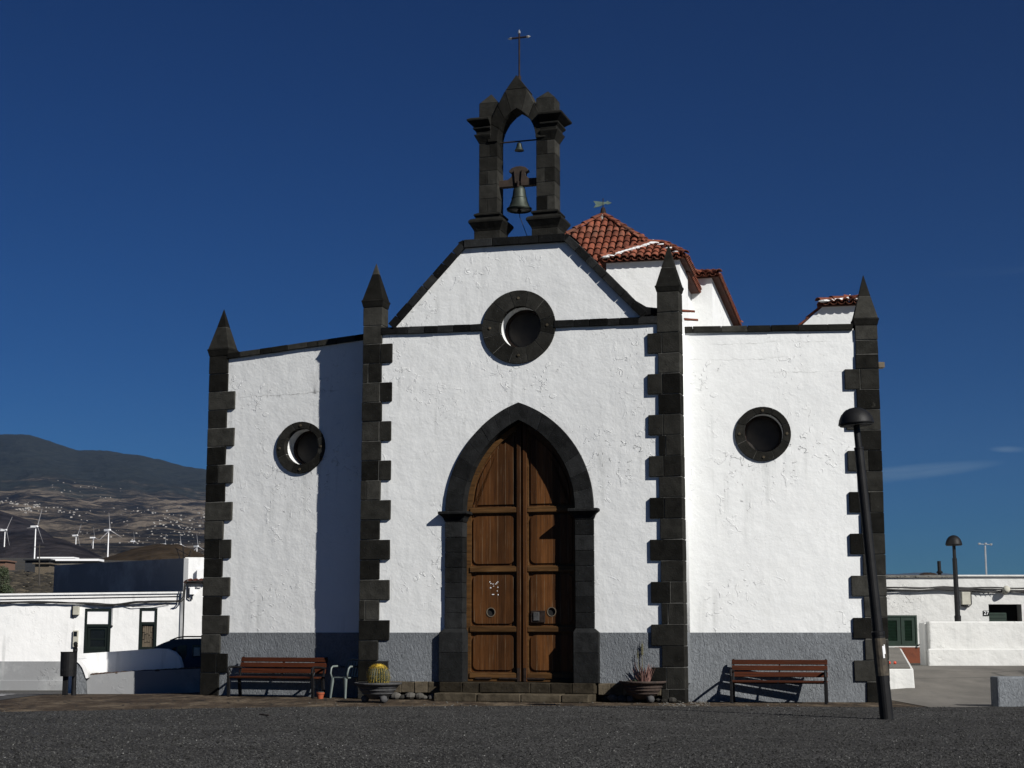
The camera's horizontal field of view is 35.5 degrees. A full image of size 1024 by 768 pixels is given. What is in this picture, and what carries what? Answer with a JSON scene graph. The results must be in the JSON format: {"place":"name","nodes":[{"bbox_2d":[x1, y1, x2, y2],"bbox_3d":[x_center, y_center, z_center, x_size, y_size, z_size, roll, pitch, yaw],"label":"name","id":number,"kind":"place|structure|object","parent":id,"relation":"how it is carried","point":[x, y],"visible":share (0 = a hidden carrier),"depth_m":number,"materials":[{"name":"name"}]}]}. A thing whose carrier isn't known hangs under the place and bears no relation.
{"place":"outdoors","nodes":[
{"label":"outdoors","id":0,"kind":"place"},
{"bbox_2d":[0,511,52,536],"bbox_3d":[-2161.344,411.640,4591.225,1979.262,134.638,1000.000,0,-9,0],"label":"hill","id":1,"kind":"structure","parent":0,"point":[18,526],"depth_m":4231.01,"materials":[{"name":"soil"}]},
{"bbox_2d":[0,691,70,699],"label":"road","id":2,"kind":"structure","parent":0,"point":[9,694],"depth_m":46.37,"materials":[{"name":"grey asphalt"}]},
{"bbox_2d":[0,535,101,557],"bbox_3d":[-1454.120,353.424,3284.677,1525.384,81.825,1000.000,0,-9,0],"label":"hill","id":3,"kind":"structure","parent":0,"point":[21,546],"depth_m":2934.36,"materials":[{"name":"soil"}]},
{"bbox_2d":[0,434,205,556],"bbox_3d":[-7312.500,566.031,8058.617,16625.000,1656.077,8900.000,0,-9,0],"label":"mountain","id":4,"kind":"structure","parent":0,"point":[33,469],"depth_m":8141.61,"materials":[{"name":"soil"}]},
{"bbox_2d":[103,544,203,559],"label":"hill","id":5,"kind":"structure","parent":0,"point":[159,551],"depth_m":1747.95,"materials":[{"name":"brown soil"}]},
{"bbox_2d":[0,692,923,711],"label":"pavement","id":6,"kind":"structure","parent":0,"point":[81,702],"depth_m":29.57,"materials":[{"name":"grey concrete"}]},
{"bbox_2d":[60,642,77,694],"bbox_3d":[-9.301,5.964,33.540,0.351,1.114,0.291,0,-9,0],"label":"litter bin","id":7,"kind":"object","parent":6,"relation":"on","point":[68,664],"visible":1,"depth_m":33.46,"materials":[{"name":"black metal"}]},
{"bbox_2d":[227,656,327,697],"bbox_3d":[-4.787,5.963,32.563,2.016,0.806,0.638,-4,-10,22],"label":"park bench","id":8,"kind":"object","parent":6,"relation":"on","point":[318,668],"visible":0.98,"depth_m":32.69,"materials":[{"name":"brown wood"}]},
{"bbox_2d":[316,692,324,698],"bbox_3d":[-3.789,6.152,31.635,0.166,0.141,0.166,0,-9,0],"label":"flower pot","id":9,"kind":"object","parent":6,"relation":"on","point":[320,695],"visible":1,"depth_m":31.58,"materials":[{"name":"ceramic"}]},
{"bbox_2d":[329,658,358,698],"bbox_3d":[-3.312,5.880,32.000,0.514,0.792,0.510,-7,-11,37],"label":"plastic chair","id":10,"kind":"object","parent":6,"relation":"on","point":[348,667],"visible":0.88,"depth_m":31.97,"materials":[{"name":"white plastic"}]},
{"bbox_2d":[354,682,401,702],"bbox_3d":[-2.513,5.776,29.959,0.894,0.370,0.894,0,-9,0],"label":"bowl planter","id":11,"kind":"object","parent":6,"relation":"on","point":[382,692],"visible":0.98,"depth_m":29.70,"materials":[{"name":"stone"}]},
{"bbox_2d":[367,663,389,682],"bbox_3d":[-2.502,5.484,30.005,0.521,0.492,0.516,0,-9,0],"label":"barrel cactus","id":12,"kind":"object","parent":11,"relation":"in","point":[378,673],"visible":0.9,"depth_m":29.86,"materials":[{"name":"plant"}]},
{"bbox_2d":[309,701,799,706],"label":"stone chips","id":13,"kind":"object","parent":6,"relation":"on","point":[700,702],"visible":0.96,"depth_m":28.98,"materials":[{"name":"grey stone"}]},
{"bbox_2d":[619,681,665,702],"bbox_3d":[2.453,5.761,29.962,0.894,0.400,0.894,0,-9,0],"label":"bowl planter","id":14,"kind":"object","parent":6,"relation":"on","point":[648,691],"visible":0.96,"depth_m":29.69,"materials":[{"name":"ceramic"}]},
{"bbox_2d":[633,644,654,680],"bbox_3d":[2.499,5.228,30.095,0.502,0.804,0.513,5,-10,-28],"label":"aloe plant","id":15,"kind":"object","parent":14,"relation":"on","point":[646,676],"visible":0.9,"depth_m":29.93,"materials":[{"name":"pink plant"}]},
{"bbox_2d":[730,659,827,703],"bbox_3d":[4.961,5.524,29.744,1.775,0.806,0.638,-2,-9,13],"label":"park bench","id":16,"kind":"object","parent":6,"relation":"on","point":[768,665],"visible":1,"depth_m":29.94,"materials":[{"name":"brown wood"}]},
{"bbox_2d":[0,556,926,706],"bbox_3d":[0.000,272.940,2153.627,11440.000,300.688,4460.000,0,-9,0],"label":"ground","id":17,"kind":"structure","parent":0,"point":[20,565],"depth_m":1087.70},
{"bbox_2d":[0,518,11,546],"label":"wind turbine","id":18,"kind":"object","parent":17,"relation":"on","point":[1,529],"visible":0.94,"depth_m":2932.86,"materials":[{"name":"white metal"}]},
{"bbox_2d":[0,565,14,593],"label":"bushy tree","id":19,"kind":"object","parent":17,"relation":"on","point":[4,571],"visible":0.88,"depth_m":94.22,"materials":[{"name":"green plant"}]},
{"bbox_2d":[0,560,16,569],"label":"farm shed","id":20,"kind":"structure","parent":17,"relation":"on","point":[10,564],"depth_m":520.10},
{"bbox_2d":[0,570,53,593],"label":"stone wall","id":21,"kind":"structure","parent":17,"relation":"on","point":[22,581],"depth_m":236.07,"materials":[{"name":"brown stone"}]},
{"bbox_2d":[30,510,42,558],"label":"wind turbine","id":22,"kind":"object","parent":17,"relation":"on","point":[35,527],"visible":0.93,"depth_m":2600.93,"materials":[{"name":"white metal"}]},
{"bbox_2d":[22,559,54,571],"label":"farm shed","id":23,"kind":"structure","parent":17,"relation":"on","point":[29,566],"depth_m":422.69,"materials":[{"name":"grey concrete"}]},
{"bbox_2d":[38,545,39,584],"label":"utility pole","id":24,"kind":"object","parent":17,"relation":"on","point":[39,567],"visible":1,"depth_m":198.77,"materials":[{"name":"grey wood"}]},
{"bbox_2d":[32,563,59,573],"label":"farm shed","id":25,"kind":"structure","parent":17,"relation":"on","point":[46,567],"depth_m":412.63,"materials":[{"name":"beige concrete"}]},
{"bbox_2d":[37,557,78,558],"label":"farm shed","id":26,"kind":"structure","parent":17,"relation":"on","point":[58,558],"depth_m":467.71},
{"bbox_2d":[54,559,103,564],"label":"farm shed","id":27,"kind":"structure","parent":17,"relation":"on","point":[69,561],"depth_m":427.70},
{"bbox_2d":[0,592,184,689],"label":"white house","id":28,"kind":"structure","parent":17,"relation":"on","point":[36,639],"depth_m":49.43,"materials":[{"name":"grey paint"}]},
{"bbox_2d":[72,630,78,646],"bbox_3d":[-13.456,7.851,49.327,0.160,0.504,0.075,0,-9,0],"label":"meter box","id":29,"kind":"object","parent":28,"relation":"attached to","point":[75,635],"visible":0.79,"depth_m":49.31,"materials":[{"name":"white plastic"}]},
{"bbox_2d":[72,605,79,617],"bbox_3d":[-13.492,7.021,49.443,0.237,0.394,0.109,0,-9,0],"label":"junction box","id":30,"kind":"object","parent":28,"relation":"attached to","point":[75,610],"visible":1,"depth_m":49.40,"materials":[{"name":"beige plastic"}]},
{"bbox_2d":[0,600,178,605],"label":"cable bundle","id":31,"kind":"object","parent":28,"relation":"attached to","point":[105,604],"visible":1,"depth_m":49.45,"materials":[{"name":"black rubber"}]},
{"bbox_2d":[85,603,166,606],"bbox_3d":[-11.973,6.824,49.459,2.809,0.141,0.038,0,-9,0],"label":"loose cable","id":32,"kind":"object","parent":31,"relation":"hanging from","point":[130,606],"visible":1,"depth_m":49.45,"materials":[{"name":"black rubber"}]},
{"bbox_2d":[83,609,110,652],"bbox_3d":[-12.801,7.655,49.450,0.808,1.416,0.102,0,-9,0],"label":"window","id":33,"kind":"structure","parent":28,"relation":"in","point":[97,629],"depth_m":49.44,"materials":[{"name":"black paint"}]},
{"bbox_2d":[138,608,157,649],"bbox_3d":[-11.243,7.575,49.462,0.548,1.286,0.102,0,-9,0],"label":"window","id":34,"kind":"structure","parent":28,"relation":"in","point":[148,616],"depth_m":49.44,"materials":[{"name":"black paint"}]},
{"bbox_2d":[103,519,120,556],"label":"wind turbine","id":35,"kind":"object","parent":17,"relation":"on","point":[109,529],"visible":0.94,"depth_m":2491.19,"materials":[{"name":"white metal"}]},
{"bbox_2d":[53,557,203,592],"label":"building","id":36,"kind":"structure","parent":17,"relation":"on","point":[166,575],"depth_m":62.71,"materials":[{"name":"grey paint"}]},
{"bbox_2d":[175,548,190,557],"bbox_3d":[-12.412,6.456,60.324,0.621,0.656,0.030,0,-9,0],"label":"roof antenna","id":37,"kind":"object","parent":36,"relation":"on","point":[183,552],"visible":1,"depth_m":60.32,"materials":[{"name":"black metal"}]},
{"bbox_2d":[68,648,200,693],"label":"boundary wall","id":38,"kind":"structure","parent":17,"relation":"on","point":[152,671],"depth_m":35.63,"materials":[{"name":"grey paint"}]},
{"bbox_2d":[153,636,200,667],"bbox_3d":[-7.936,7.242,41.171,4.370,1.505,1.910,0,-9,0],"label":"parked car","id":39,"kind":"object","parent":17,"relation":"on","point":[188,651],"visible":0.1,"depth_m":40.45,"materials":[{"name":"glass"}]},
{"bbox_2d":[184,578,202,638],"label":"white house","id":40,"kind":"structure","parent":17,"relation":"on","point":[193,617],"depth_m":49.48,"materials":[{"name":"paint"}]},
{"bbox_2d":[177,580,202,602],"bbox_3d":[-9.902,6.404,49.352,0.822,0.684,0.079,0,-9,0],"label":"drop cable","id":41,"kind":"object","parent":40,"relation":"attached to","point":[184,591],"visible":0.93,"depth_m":49.36,"materials":[{"name":"black rubber"}]},
{"bbox_2d":[187,586,194,599],"bbox_3d":[-9.935,6.457,49.498,0.221,0.443,0.105,0,-9,0],"label":"junction box","id":42,"kind":"object","parent":40,"relation":"attached to","point":[192,591],"visible":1,"depth_m":49.47,"materials":[{"name":"white paint"}]},
{"bbox_2d":[200,30,889,702],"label":"church","id":43,"kind":"structure","parent":17,"relation":"on","point":[552,458],"depth_m":31.41,"materials":[{"name":"white paint"}]},
{"bbox_2d":[276,422,324,473],"bbox_3d":[-4.359,1.364,33.772,1.150,1.090,0.502,-4,-10,22],"label":"round window","id":44,"kind":"structure","parent":43,"relation":"in","point":[309,448],"depth_m":33.72,"materials":[{"name":"stone"}]},
{"bbox_2d":[464,422,522,681],"bbox_3d":[-0.373,3.246,31.513,1.187,5.132,0.126,-3,-9,17],"label":"door leaf","id":45,"kind":"structure","parent":43,"relation":"in","point":[494,613],"depth_m":31.44,"materials":[{"name":"brown wood"}]},
{"bbox_2d":[499,166,535,234],"bbox_3d":[0.149,-3.663,32.396,0.812,1.511,0.518,-9,-12,44],"label":"church bell","id":46,"kind":"object","parent":43,"relation":"on","point":[519,180],"visible":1,"depth_m":32.37,"materials":[{"name":"grey metal"}]},
{"bbox_2d":[500,139,535,151],"bbox_3d":[0.149,-4.853,32.581,0.855,0.216,0.196,-3,-9,17],"label":"bell","id":47,"kind":"object","parent":43,"relation":"hanging from","point":[519,148],"visible":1,"depth_m":32.56,"materials":[{"name":"metal"}]},
{"bbox_2d":[482,290,555,363],"bbox_3d":[0.193,-1.103,31.974,1.514,1.475,0.502,-3,-9,17],"label":"round window","id":48,"kind":"structure","parent":43,"relation":"in","point":[529,333],"depth_m":31.86,"materials":[{"name":"stone"}]},
{"bbox_2d":[523,422,577,681],"bbox_3d":[0.783,3.192,31.162,1.187,5.132,0.130,-3,-9,17],"label":"door leaf","id":49,"kind":"structure","parent":43,"relation":"in","point":[549,614],"depth_m":31.12,"materials":[{"name":"brown wood"}]},
{"bbox_2d":[735,407,790,460],"bbox_3d":[4.880,1.000,31.212,1.072,1.059,0.502,-1,-9,5],"label":"round window","id":50,"kind":"structure","parent":43,"relation":"in","point":[760,438],"depth_m":31.06,"materials":[{"name":"stone"}]},
{"bbox_2d":[889,647,914,688],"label":"ramp wall","id":51,"kind":"structure","parent":17,"relation":"on","point":[901,673],"depth_m":33.77,"materials":[{"name":"paint"}]},
{"bbox_2d":[886,575,954,662],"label":"white house","id":52,"kind":"structure","parent":17,"relation":"on","point":[908,612],"depth_m":46.55,"materials":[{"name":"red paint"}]},
{"bbox_2d":[886,572,952,574],"bbox_3d":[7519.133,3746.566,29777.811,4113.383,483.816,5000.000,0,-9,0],"label":"roof","id":53,"kind":"structure","parent":52,"relation":"attached to","point":[918,574],"depth_m":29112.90,"materials":[{"name":"grey concrete"}]},
{"bbox_2d":[919,572,936,574],"bbox_3d":[12.537,5.784,48.191,0.601,0.226,0.269,0,-9,0],"label":"roof stone","id":54,"kind":"object","parent":52,"relation":"on","point":[927,573],"visible":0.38,"depth_m":48.10,"materials":[{"name":"stone"}]},
{"bbox_2d":[936,561,942,574],"bbox_3d":[13.015,5.800,48.687,0.200,0.821,0.190,0,-9,0],"label":"chimney pipe","id":55,"kind":"object","parent":52,"relation":"on","point":[939,571],"visible":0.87,"depth_m":48.67,"materials":[{"name":"black metal"}]},
{"bbox_2d":[958,575,1023,620],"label":"white house","id":56,"kind":"structure","parent":17,"relation":"on","point":[1001,606],"depth_m":46.60,"materials":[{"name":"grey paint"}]},
{"bbox_2d":[887,586,1023,592],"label":"cable bundle","id":57,"kind":"object","parent":56,"relation":"attached to","point":[973,589],"visible":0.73,"depth_m":46.50,"materials":[{"name":"black rubber"}]},
{"bbox_2d":[961,592,971,607],"bbox_3d":[13.192,6.265,46.471,0.320,0.450,0.145,0,-9,0],"label":"meter box","id":58,"kind":"object","parent":56,"relation":"attached to","point":[966,598],"visible":1,"depth_m":46.41,"materials":[{"name":"beige plastic"}]},
{"bbox_2d":[978,543,991,574],"bbox_3d":[14.145,5.370,47.742,0.430,1.251,0.080,0,-9,0],"label":"tv antenna","id":59,"kind":"object","parent":56,"relation":"on","point":[985,556],"visible":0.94,"depth_m":47.76,"materials":[{"name":"white metal"}]},
{"bbox_2d":[983,611,988,615],"bbox_3d":[13.776,6.658,46.482,0.170,0.146,0.025,0,-9,0],"label":"number sign","id":60,"kind":"object","parent":56,"relation":"attached to","point":[985,613],"visible":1,"depth_m":46.48,"materials":[{"name":"white ceramic"}]},
{"bbox_2d":[989,613,1006,620],"bbox_3d":[14.142,7.378,46.531,0.530,1.443,0.055,0,-9,0],"label":"door","id":61,"kind":"structure","parent":56,"relation":"in","point":[992,616],"depth_m":46.61,"materials":[{"name":"green paint"}]},
{"bbox_2d":[1002,586,1009,593],"bbox_3d":[14.331,5.982,46.443,0.200,0.246,0.329,0,-9,0],"label":"wall lamp","id":62,"kind":"object","parent":56,"relation":"attached to","point":[1005,589],"visible":1,"depth_m":46.33,"materials":[{"name":"white glass"}]},
{"bbox_2d":[990,676,1023,706],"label":"rough block","id":63,"kind":"structure","parent":17,"relation":"on","point":[1007,691],"depth_m":28.24,"materials":[{"name":"grey concrete"}]},
{"bbox_2d":[0,705,1023,767],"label":"gravel","id":64,"kind":"structure","parent":0,"point":[469,737],"depth_m":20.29,"materials":[{"name":"grey gravel"}]},
{"bbox_2d":[838,407,893,719],"bbox_3d":[5.473,2.709,24.430,0.550,4.757,0.550,-4,-9,-1],"label":"street lamp","id":65,"kind":"object","parent":64,"relation":"on","point":[855,418],"visible":0.99,"depth_m":24.36,"materials":[{"name":"black metal"}]},
{"bbox_2d":[0,0,1023,574],"label":"sky","id":66,"kind":"structure","parent":0,"point":[167,167],"materials":[{"name":"blue"}]},
{"bbox_2d":[891,664,1023,706],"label":"yard","id":67,"kind":"structure","parent":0,"point":[952,686],"depth_m":34.09,"materials":[{"name":"concrete"}]},
{"bbox_2d":[945,535,961,620],"bbox_3d":[12.014,5.830,43.217,0.451,3.485,0.451,-1,-9,0],"label":"street lamp","id":68,"kind":"object","parent":67,"relation":"on","point":[953,541],"visible":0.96,"depth_m":43.26,"materials":[{"name":"black metal"}]},
{"bbox_2d":[919,621,1023,665],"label":"garden wall","id":69,"kind":"structure","parent":67,"relation":"on","point":[971,643],"depth_m":42.57,"materials":[{"name":"white paint"}]}
]}

